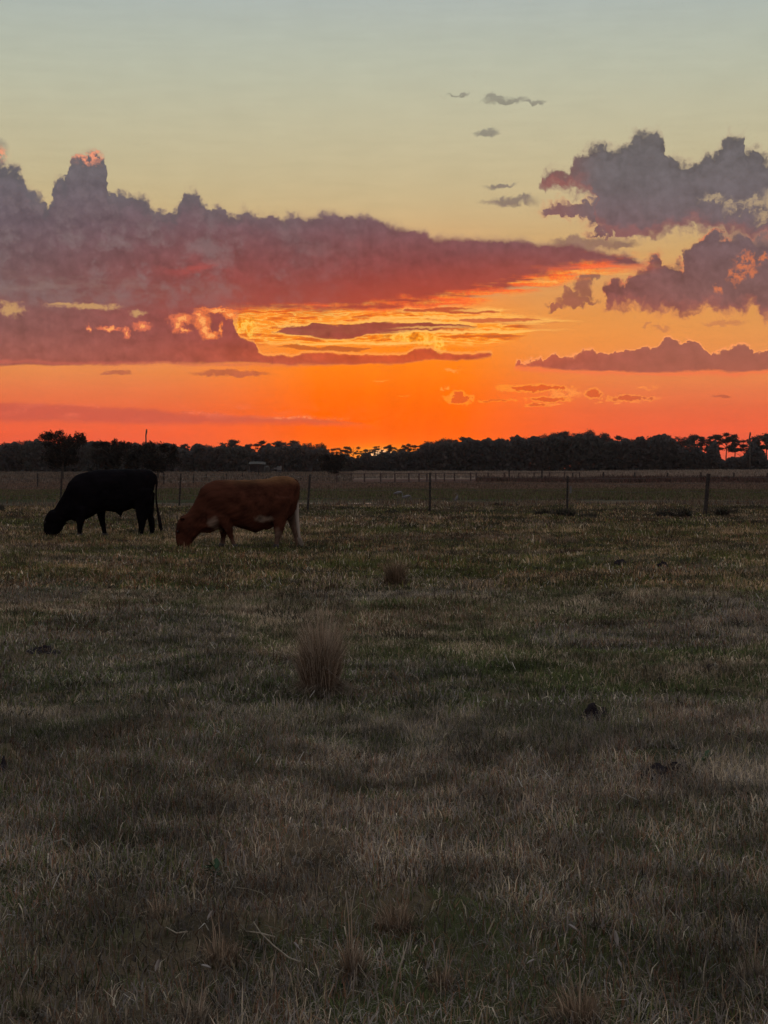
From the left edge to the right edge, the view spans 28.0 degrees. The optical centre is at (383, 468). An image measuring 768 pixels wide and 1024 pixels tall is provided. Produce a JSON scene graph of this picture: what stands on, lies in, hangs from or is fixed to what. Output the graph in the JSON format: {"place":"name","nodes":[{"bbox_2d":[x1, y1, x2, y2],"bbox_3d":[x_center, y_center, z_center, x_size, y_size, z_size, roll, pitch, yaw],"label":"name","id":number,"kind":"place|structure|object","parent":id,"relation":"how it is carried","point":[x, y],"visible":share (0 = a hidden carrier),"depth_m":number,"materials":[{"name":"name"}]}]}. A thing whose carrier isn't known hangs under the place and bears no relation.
{"place":"outdoors","nodes":[
{"label":"outdoors","id":0,"kind":"place"},
{"bbox_2d":[0,471,353,483],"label":"dry grass","id":1,"kind":"structure","parent":0,"point":[303,475],"depth_m":220.79,"materials":[{"name":"brown plant"}]},
{"bbox_2d":[0,473,767,1023],"bbox_3d":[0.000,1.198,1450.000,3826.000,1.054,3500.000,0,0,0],"label":"ground","id":2,"kind":"structure","parent":0,"point":[168,939],"depth_m":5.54,"materials":[{"name":"plant"}]},
{"bbox_2d":[1,755,9,770],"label":"dirt mound","id":3,"kind":"object","parent":2,"relation":"on","point":[3,761],"visible":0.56,"depth_m":7.09,"materials":[{"name":"soil"}]},
{"bbox_2d":[0,442,20,468],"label":"tree","id":4,"kind":"object","parent":2,"relation":"on","point":[4,452],"visible":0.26,"depth_m":393.61,"materials":[{"name":"black plant"}]},
{"bbox_2d":[16,440,29,463],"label":"tree","id":5,"kind":"object","parent":2,"relation":"on","point":[22,443],"visible":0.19,"depth_m":395.59,"materials":[{"name":"black plant"}]},
{"bbox_2d":[5,977,62,1023],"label":"grass tussock","id":6,"kind":"object","parent":2,"relation":"on","point":[37,1002],"depth_m":3.97,"materials":[{"name":"brown plant"}]},
{"bbox_2d":[26,645,60,654],"bbox_3d":[-2.627,1.421,11.905,0.400,0.107,0.321,0,0,0],"label":"dirt mound","id":7,"kind":"object","parent":2,"relation":"on","point":[45,647],"visible":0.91,"depth_m":11.87,"materials":[{"name":"soil"}]},
{"bbox_2d":[34,429,87,478],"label":"oak tree","id":8,"kind":"object","parent":2,"relation":"on","point":[62,454],"visible":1,"depth_m":187.64,"materials":[{"name":"black plant"}]},
{"bbox_2d":[43,469,163,535],"bbox_3d":[-6.176,0.769,33.915,2.669,1.525,0.664,0,0,0],"label":"cow","id":9,"kind":"object","parent":2,"relation":"on","point":[89,494],"visible":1,"depth_m":33.70},
{"bbox_2d":[90,438,127,469],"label":"oak tree","id":10,"kind":"object","parent":2,"relation":"on","point":[108,456],"visible":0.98,"depth_m":208.96,"materials":[{"name":"black plant"}]},
{"bbox_2d":[122,442,145,468],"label":"oak tree","id":11,"kind":"object","parent":2,"relation":"on","point":[131,460],"visible":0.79,"depth_m":216.71,"materials":[{"name":"black plant"}]},
{"bbox_2d":[11,469,258,486],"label":"field fence","id":12,"kind":"object","parent":2,"relation":"on","point":[193,480],"visible":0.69,"depth_m":135.46,"materials":[{"name":"brown wood"}]},
{"bbox_2d":[131,690,143,699],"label":"grass tussock","id":13,"kind":"object","parent":2,"relation":"on","point":[139,696],"depth_m":9.43,"materials":[{"name":"plant"}]},
{"bbox_2d":[155,959,159,970],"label":"dry leaf","id":14,"kind":"object","parent":2,"relation":"on","point":[157,964],"visible":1,"depth_m":4.26,"materials":[{"name":"plant"}]},
{"bbox_2d":[136,440,181,477],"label":"oak tree","id":15,"kind":"object","parent":2,"relation":"on","point":[154,460],"visible":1,"depth_m":202.13,"materials":[{"name":"black plant"}]},
{"bbox_2d":[139,882,186,920],"bbox_3d":[-0.690,1.343,4.802,0.232,0.141,0.185,0,0,29],"label":"grass tussock","id":16,"kind":"object","parent":2,"relation":"on","point":[156,908],"depth_m":4.79,"materials":[{"name":"plant"}]},
{"bbox_2d":[166,927,187,933],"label":"dead stalk","id":17,"kind":"object","parent":2,"relation":"on","point":[177,932],"visible":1,"depth_m":4.55,"materials":[{"name":"plant"}]},
{"bbox_2d":[167,696,195,711],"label":"grass tussock","id":18,"kind":"object","parent":2,"relation":"on","point":[184,705],"depth_m":9.05,"materials":[{"name":"plant"}]},
{"bbox_2d":[180,444,189,449],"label":"tree","id":19,"kind":"object","parent":2,"relation":"on","point":[187,447],"visible":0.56,"depth_m":404.02,"materials":[{"name":"black plant"}]},
{"bbox_2d":[153,961,233,1023],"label":"grass tussock","id":20,"kind":"object","parent":2,"relation":"on","point":[188,1009],"depth_m":3.94,"materials":[{"name":"plant"}]},
{"bbox_2d":[204,858,220,874],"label":"leafy weed","id":21,"kind":"object","parent":2,"relation":"on","point":[216,863],"visible":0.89,"depth_m":5.28,"materials":[{"name":"green plant"}]},
{"bbox_2d":[203,673,237,685],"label":"grass tussock","id":22,"kind":"object","parent":2,"relation":"on","point":[212,680],"depth_m":10.04,"materials":[{"name":"plant"}]},
{"bbox_2d":[185,910,259,975],"bbox_3d":[-0.453,1.355,4.444,0.237,0.171,0.307,0,0,25],"label":"grass tussock","id":23,"kind":"object","parent":2,"relation":"on","point":[220,953],"depth_m":4.42,"materials":[{"name":"plant"}]},
{"bbox_2d":[226,439,238,447],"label":"tree","id":24,"kind":"object","parent":2,"relation":"on","point":[232,443],"visible":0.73,"depth_m":400.10,"materials":[{"name":"black plant"}]},
{"bbox_2d":[176,476,303,548],"bbox_3d":[-2.645,0.820,28.377,2.401,1.365,0.741,0,0,0],"label":"cow","id":25,"kind":"object","parent":2,"relation":"on","point":[225,506],"visible":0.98,"depth_m":28.15},
{"bbox_2d":[244,444,253,455],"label":"tree","id":26,"kind":"object","parent":2,"relation":"on","point":[248,447],"visible":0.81,"depth_m":392.21,"materials":[{"name":"black plant"}]},
{"bbox_2d":[243,461,266,472],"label":"farm shed","id":27,"kind":"structure","parent":2,"relation":"on","point":[255,466],"depth_m":331.50,"materials":[{"name":"metal"}]},
{"bbox_2d":[246,931,274,937],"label":"dead stalk","id":28,"kind":"object","parent":2,"relation":"on","point":[262,933],"visible":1,"depth_m":4.53,"materials":[{"name":"plant"}]},
{"bbox_2d":[252,646,269,656],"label":"grass tussock","id":29,"kind":"object","parent":2,"relation":"on","point":[261,651],"depth_m":11.70,"materials":[{"name":"plant"}]},
{"bbox_2d":[252,440,271,450],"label":"tree","id":30,"kind":"object","parent":2,"relation":"on","point":[263,442],"visible":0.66,"depth_m":402.86,"materials":[{"name":"black plant"}]},
{"bbox_2d":[271,466,281,472],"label":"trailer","id":31,"kind":"object","parent":2,"relation":"on","point":[279,468],"visible":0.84,"depth_m":327.60,"materials":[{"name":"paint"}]},
{"bbox_2d":[253,921,302,963],"bbox_3d":[-0.302,1.349,4.373,0.171,0.098,0.011,0,0,28],"label":"dead stalk","id":32,"kind":"object","parent":2,"relation":"on","point":[271,943],"visible":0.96,"depth_m":4.37,"materials":[{"name":"plant"}]},
{"bbox_2d":[271,440,286,446],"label":"tree","id":33,"kind":"object","parent":2,"relation":"on","point":[277,444],"visible":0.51,"depth_m":398.83,"materials":[{"name":"black plant"}]},
{"bbox_2d":[289,439,299,445],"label":"tree","id":34,"kind":"object","parent":2,"relation":"on","point":[293,441],"visible":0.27,"depth_m":407.56,"materials":[{"name":"black plant"}]},
{"bbox_2d":[295,937,337,956],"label":"dead stalk","id":35,"kind":"object","parent":2,"relation":"on","point":[321,942],"visible":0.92,"depth_m":4.41,"materials":[{"name":"plant"}]},
{"bbox_2d":[308,442,328,469],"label":"tree","id":36,"kind":"object","parent":2,"relation":"on","point":[316,446],"visible":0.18,"depth_m":395.08,"materials":[{"name":"black plant"}]},
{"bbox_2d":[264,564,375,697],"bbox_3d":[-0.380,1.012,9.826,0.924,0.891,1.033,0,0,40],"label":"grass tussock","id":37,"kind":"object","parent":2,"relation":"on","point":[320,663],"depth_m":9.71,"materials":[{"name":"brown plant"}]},
{"bbox_2d":[317,453,346,474],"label":"oak tree","id":38,"kind":"object","parent":2,"relation":"on","point":[334,463],"visible":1,"depth_m":253.00,"materials":[{"name":"black plant"}]},
{"bbox_2d":[340,446,351,455],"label":"tree","id":39,"kind":"object","parent":2,"relation":"on","point":[346,450],"visible":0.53,"depth_m":407.64,"materials":[{"name":"black plant"}]},
{"bbox_2d":[346,446,360,457],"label":"tree","id":40,"kind":"object","parent":2,"relation":"on","point":[349,447],"visible":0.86,"depth_m":397.40,"materials":[{"name":"black plant"}]},
{"bbox_2d":[311,897,400,991],"bbox_3d":[-0.076,1.312,4.274,0.307,0.253,0.309,0,0,-18],"label":"grass tussock","id":41,"kind":"object","parent":2,"relation":"on","point":[350,958],"depth_m":4.29,"materials":[{"name":"plant"}]},
{"bbox_2d":[359,449,372,454],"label":"tree","id":42,"kind":"object","parent":2,"relation":"on","point":[365,450],"visible":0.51,"depth_m":405.67,"materials":[{"name":"black plant"}]},
{"bbox_2d":[372,445,390,454],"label":"tree","id":43,"kind":"object","parent":2,"relation":"on","point":[378,447],"visible":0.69,"depth_m":396.19,"materials":[{"name":"black plant"}]},
{"bbox_2d":[0,583,767,715],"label":"grass","id":44,"kind":"structure","parent":2,"relation":"on","point":[549,635],"depth_m":12.41,"materials":[{"name":"green plant"}]},
{"bbox_2d":[0,523,767,591],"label":"grass","id":45,"kind":"structure","parent":2,"relation":"on","point":[369,558],"depth_m":24.18,"materials":[{"name":"green plant"}]},
{"bbox_2d":[0,433,767,471],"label":"thicket","id":46,"kind":"object","parent":2,"relation":"on","point":[486,451],"visible":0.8,"depth_m":388.62,"materials":[{"name":"black plant"}]},
{"bbox_2d":[0,469,767,513],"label":"wire fence","id":47,"kind":"object","parent":2,"relation":"on","point":[706,491],"visible":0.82,"depth_m":51.60,"materials":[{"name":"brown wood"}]},
{"bbox_2d":[361,544,422,585],"bbox_3d":[0.119,1.135,18.860,0.893,0.637,0.973,0,0,29],"label":"grass tussock","id":48,"kind":"object","parent":2,"relation":"on","point":[398,574],"depth_m":18.76,"materials":[{"name":"brown plant"}]},
{"bbox_2d":[361,887,424,940],"bbox_3d":[0.045,1.327,4.672,0.242,0.159,0.278,0,0,39],"label":"grass tussock","id":49,"kind":"object","parent":2,"relation":"on","point":[390,919],"depth_m":4.66,"materials":[{"name":"plant"}]},
{"bbox_2d":[392,945,406,1000],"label":"dead stalk","id":50,"kind":"object","parent":2,"relation":"on","point":[394,992],"visible":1,"depth_m":4.06,"materials":[{"name":"plant"}]},
{"bbox_2d":[401,444,416,451],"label":"tree","id":51,"kind":"object","parent":2,"relation":"on","point":[408,448],"visible":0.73,"depth_m":409.21,"materials":[{"name":"black plant"}]},
{"bbox_2d":[401,660,427,670],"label":"grass tussock","id":52,"kind":"object","parent":2,"relation":"on","point":[411,664],"depth_m":11.00,"materials":[{"name":"plant"}]},
{"bbox_2d":[429,437,445,468],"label":"tree","id":53,"kind":"object","parent":2,"relation":"on","point":[443,440],"visible":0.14,"depth_m":395.49,"materials":[{"name":"black plant"}]},
{"bbox_2d":[414,941,470,995],"bbox_3d":[0.159,1.367,4.223,0.181,0.148,0.212,0,0,-13],"label":"grass tussock","id":54,"kind":"object","parent":2,"relation":"on","point":[436,978],"depth_m":4.21,"materials":[{"name":"brown plant"}]},
{"bbox_2d":[437,438,463,470],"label":"tree","id":55,"kind":"object","parent":2,"relation":"on","point":[449,440],"visible":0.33,"depth_m":393.20,"materials":[{"name":"black plant"}]},
{"bbox_2d":[336,472,579,481],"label":"rail fence","id":56,"kind":"object","parent":2,"relation":"on","point":[418,477],"visible":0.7,"depth_m":170.64,"materials":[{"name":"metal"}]},
{"bbox_2d":[532,507,553,514],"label":"weed clump","id":57,"kind":"object","parent":2,"relation":"on","point":[541,511],"visible":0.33,"depth_m":47.39,"materials":[{"name":"green plant"}]},
{"bbox_2d":[539,532,555,539],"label":"grass tussock","id":58,"kind":"object","parent":2,"relation":"on","point":[547,537],"depth_m":31.29,"materials":[{"name":"brown plant"}]},
{"bbox_2d":[544,432,567,470],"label":"tree","id":59,"kind":"object","parent":2,"relation":"on","point":[555,435],"visible":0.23,"depth_m":394.90,"materials":[{"name":"black plant"}]},
{"bbox_2d":[546,505,577,516],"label":"weed clump","id":60,"kind":"object","parent":2,"relation":"on","point":[562,511],"visible":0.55,"depth_m":45.61,"materials":[{"name":"green plant"}]},
{"bbox_2d":[556,615,569,622],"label":"grass tussock","id":61,"kind":"object","parent":2,"relation":"on","point":[561,619],"depth_m":14.68,"materials":[{"name":"plant"}]},
{"bbox_2d":[557,431,570,470],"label":"tree","id":62,"kind":"object","parent":2,"relation":"on","point":[565,435],"visible":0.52,"depth_m":393.24,"materials":[{"name":"black plant"}]},
{"bbox_2d":[561,535,576,542],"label":"grass tussock","id":63,"kind":"object","parent":2,"relation":"on","point":[568,538],"depth_m":30.51,"materials":[{"name":"brown plant"}]},
{"bbox_2d":[570,432,586,461],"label":"tree","id":64,"kind":"object","parent":2,"relation":"on","point":[574,435],"visible":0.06,"depth_m":403.27,"materials":[{"name":"black plant"}]},
{"bbox_2d":[525,960,633,1023],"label":"grass tussock","id":65,"kind":"object","parent":2,"relation":"on","point":[586,1011],"depth_m":3.94,"materials":[{"name":"plant"}]},
{"bbox_2d":[577,511,597,517],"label":"weed clump","id":66,"kind":"object","parent":2,"relation":"on","point":[590,514],"visible":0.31,"depth_m":44.81,"materials":[{"name":"green plant"}]},
{"bbox_2d":[585,428,597,436],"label":"tree","id":67,"kind":"object","parent":2,"relation":"on","point":[589,433],"visible":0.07,"depth_m":409.26,"materials":[{"name":"black plant"}]},
{"bbox_2d":[579,702,613,724],"bbox_3d":[1.188,1.389,8.634,0.244,0.153,0.213,0,0,0],"label":"dirt mound","id":68,"kind":"object","parent":2,"relation":"on","point":[593,709],"visible":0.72,"depth_m":8.60,"materials":[{"name":"soil"}]},
{"bbox_2d":[587,432,613,467],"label":"tree","id":69,"kind":"object","parent":2,"relation":"on","point":[602,436],"visible":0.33,"depth_m":393.90,"materials":[{"name":"black plant"}]},
{"bbox_2d":[614,930,618,945],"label":"dry leaf","id":70,"kind":"object","parent":2,"relation":"on","point":[616,938],"visible":1,"depth_m":4.42,"materials":[{"name":"plant"}]},
{"bbox_2d":[610,435,623,463],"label":"tree","id":71,"kind":"object","parent":2,"relation":"on","point":[619,437],"visible":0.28,"depth_m":398.73,"materials":[{"name":"black plant"}]},
{"bbox_2d":[614,559,626,564],"bbox_3d":[3.575,1.426,23.248,0.333,0.123,0.326,0,0,0],"label":"dirt mound","id":72,"kind":"object","parent":2,"relation":"on","point":[617,560],"visible":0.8,"depth_m":23.18,"materials":[{"name":"soil"}]},
{"bbox_2d":[475,474,767,482],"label":"weeds","id":73,"kind":"object","parent":2,"relation":"on","point":[645,479],"visible":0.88,"depth_m":164.89,"materials":[{"name":"brown plant"}]},
{"bbox_2d":[508,469,767,477],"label":"field fence","id":74,"kind":"object","parent":2,"relation":"on","point":[542,472],"visible":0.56,"depth_m":187.45,"materials":[{"name":"brown wood"}]},
{"bbox_2d":[639,696,666,710],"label":"grass tussock","id":75,"kind":"object","parent":2,"relation":"on","point":[647,704],"depth_m":8.98,"materials":[{"name":"plant"}]},
{"bbox_2d":[633,761,686,779],"bbox_3d":[1.259,1.386,7.016,0.321,0.097,0.317,0,0,29],"label":"dirt mound","id":76,"kind":"object","parent":2,"relation":"on","point":[657,765],"visible":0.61,"depth_m":6.99,"materials":[{"name":"soil"}]},
{"bbox_2d":[656,560,668,567],"bbox_3d":[4.119,1.419,22.728,0.241,0.142,0.246,0,0,-27],"label":"dirt mound","id":77,"kind":"object","parent":2,"relation":"on","point":[662,563],"visible":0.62,"depth_m":22.68,"materials":[{"name":"soil"}]},
{"bbox_2d":[653,508,677,516],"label":"weed clump","id":78,"kind":"object","parent":2,"relation":"on","point":[661,513],"visible":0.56,"depth_m":45.66,"materials":[{"name":"green plant"}]},
{"bbox_2d":[670,436,696,463],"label":"tree","id":79,"kind":"object","parent":2,"relation":"on","point":[682,443],"visible":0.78,"depth_m":391.58,"materials":[{"name":"black plant"}]},
{"bbox_2d":[671,502,695,516],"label":"weed clump","id":80,"kind":"object","parent":2,"relation":"on","point":[681,512],"visible":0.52,"depth_m":45.41,"materials":[{"name":"green plant"}]},
{"bbox_2d":[684,434,701,468],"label":"tree","id":81,"kind":"object","parent":2,"relation":"on","point":[693,438],"visible":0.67,"depth_m":400.79,"materials":[{"name":"black plant"}]},
{"bbox_2d":[696,436,709,451],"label":"tree","id":82,"kind":"object","parent":2,"relation":"on","point":[700,445],"visible":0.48,"depth_m":410.87,"materials":[{"name":"black plant"}]},
{"bbox_2d":[701,749,712,760],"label":"leafy weed","id":83,"kind":"object","parent":2,"relation":"on","point":[705,755],"visible":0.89,"depth_m":7.15,"materials":[{"name":"green plant"}]},
{"bbox_2d":[702,662,714,670],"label":"twiggy weed","id":84,"kind":"object","parent":2,"relation":"on","point":[708,666],"visible":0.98,"depth_m":10.40,"materials":[{"name":"brown plant"}]},
{"bbox_2d":[698,438,723,445],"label":"tree","id":85,"kind":"object","parent":2,"relation":"on","point":[703,442],"visible":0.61,"depth_m":410.60,"materials":[{"name":"black plant"}]},
{"bbox_2d":[704,435,730,450],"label":"tree","id":86,"kind":"object","parent":2,"relation":"on","point":[711,442],"visible":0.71,"depth_m":407.72,"materials":[{"name":"black plant"}]},
{"bbox_2d":[708,503,733,515],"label":"weed clump","id":87,"kind":"object","parent":2,"relation":"on","point":[721,511],"visible":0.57,"depth_m":46.77,"materials":[{"name":"green plant"}]},
{"bbox_2d":[713,432,738,460],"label":"tree","id":88,"kind":"object","parent":2,"relation":"on","point":[732,437],"visible":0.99,"depth_m":404.47,"materials":[{"name":"black plant"}]},
{"bbox_2d":[727,438,743,456],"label":"tree","id":89,"kind":"object","parent":2,"relation":"on","point":[740,449],"visible":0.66,"depth_m":408.47,"materials":[{"name":"black plant"}]},
{"bbox_2d":[729,615,743,626],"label":"twiggy weed","id":90,"kind":"object","parent":2,"relation":"on","point":[738,623],"visible":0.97,"depth_m":13.64,"materials":[{"name":"brown plant"}]},
{"bbox_2d":[714,930,767,985],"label":"grass tussock","id":91,"kind":"object","parent":2,"relation":"on","point":[746,970],"depth_m":4.24,"materials":[{"name":"plant"}]},
{"bbox_2d":[736,439,750,455],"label":"tree","id":92,"kind":"object","parent":2,"relation":"on","point":[743,445],"visible":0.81,"depth_m":406.43,"materials":[{"name":"black plant"}]},
{"bbox_2d":[749,432,750,469],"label":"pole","id":93,"kind":"object","parent":2,"relation":"on","point":[749,452],"visible":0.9,"depth_m":385.84,"materials":[{"name":"brown wood"}]},
{"bbox_2d":[748,435,767,449],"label":"tree","id":94,"kind":"object","parent":2,"relation":"on","point":[757,439],"visible":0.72,"depth_m":400.94,"materials":[{"name":"black plant"}]},
{"bbox_2d":[758,432,767,455],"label":"tree","id":95,"kind":"object","parent":2,"relation":"on","point":[766,445],"visible":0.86,"depth_m":400.81,"materials":[{"name":"black plant"}]},
{"bbox_2d":[0,501,767,531],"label":"grass","id":96,"kind":"structure","parent":0,"point":[327,520],"depth_m":42.89,"materials":[{"name":"green plant"}]},
{"bbox_2d":[0,486,767,500],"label":"green grass","id":97,"kind":"structure","parent":0,"point":[580,493],"depth_m":81.91,"materials":[{"name":"green plant"}]},
{"bbox_2d":[0,480,767,489],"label":"dry grass","id":98,"kind":"structure","parent":0,"point":[413,484],"depth_m":121.91,"materials":[{"name":"brown plant"}]},
{"bbox_2d":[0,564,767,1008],"bbox_3d":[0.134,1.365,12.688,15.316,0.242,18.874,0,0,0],"label":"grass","id":99,"kind":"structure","parent":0,"point":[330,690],"depth_m":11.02,"materials":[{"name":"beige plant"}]},
{"bbox_2d":[0,0,767,459],"label":"sky","id":100,"kind":"structure","parent":0,"point":[365,224],"materials":[{"name":"orange"}]},
{"bbox_2d":[1,496,767,507],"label":"dry grass","id":101,"kind":"structure","parent":0,"point":[696,502],"depth_m":59.36,"materials":[{"name":"brown plant"}]},
{"bbox_2d":[352,468,767,477],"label":"dry grass","id":102,"kind":"structure","parent":0,"point":[712,472],"depth_m":260.39,"materials":[{"name":"brown plant"}]}
]}

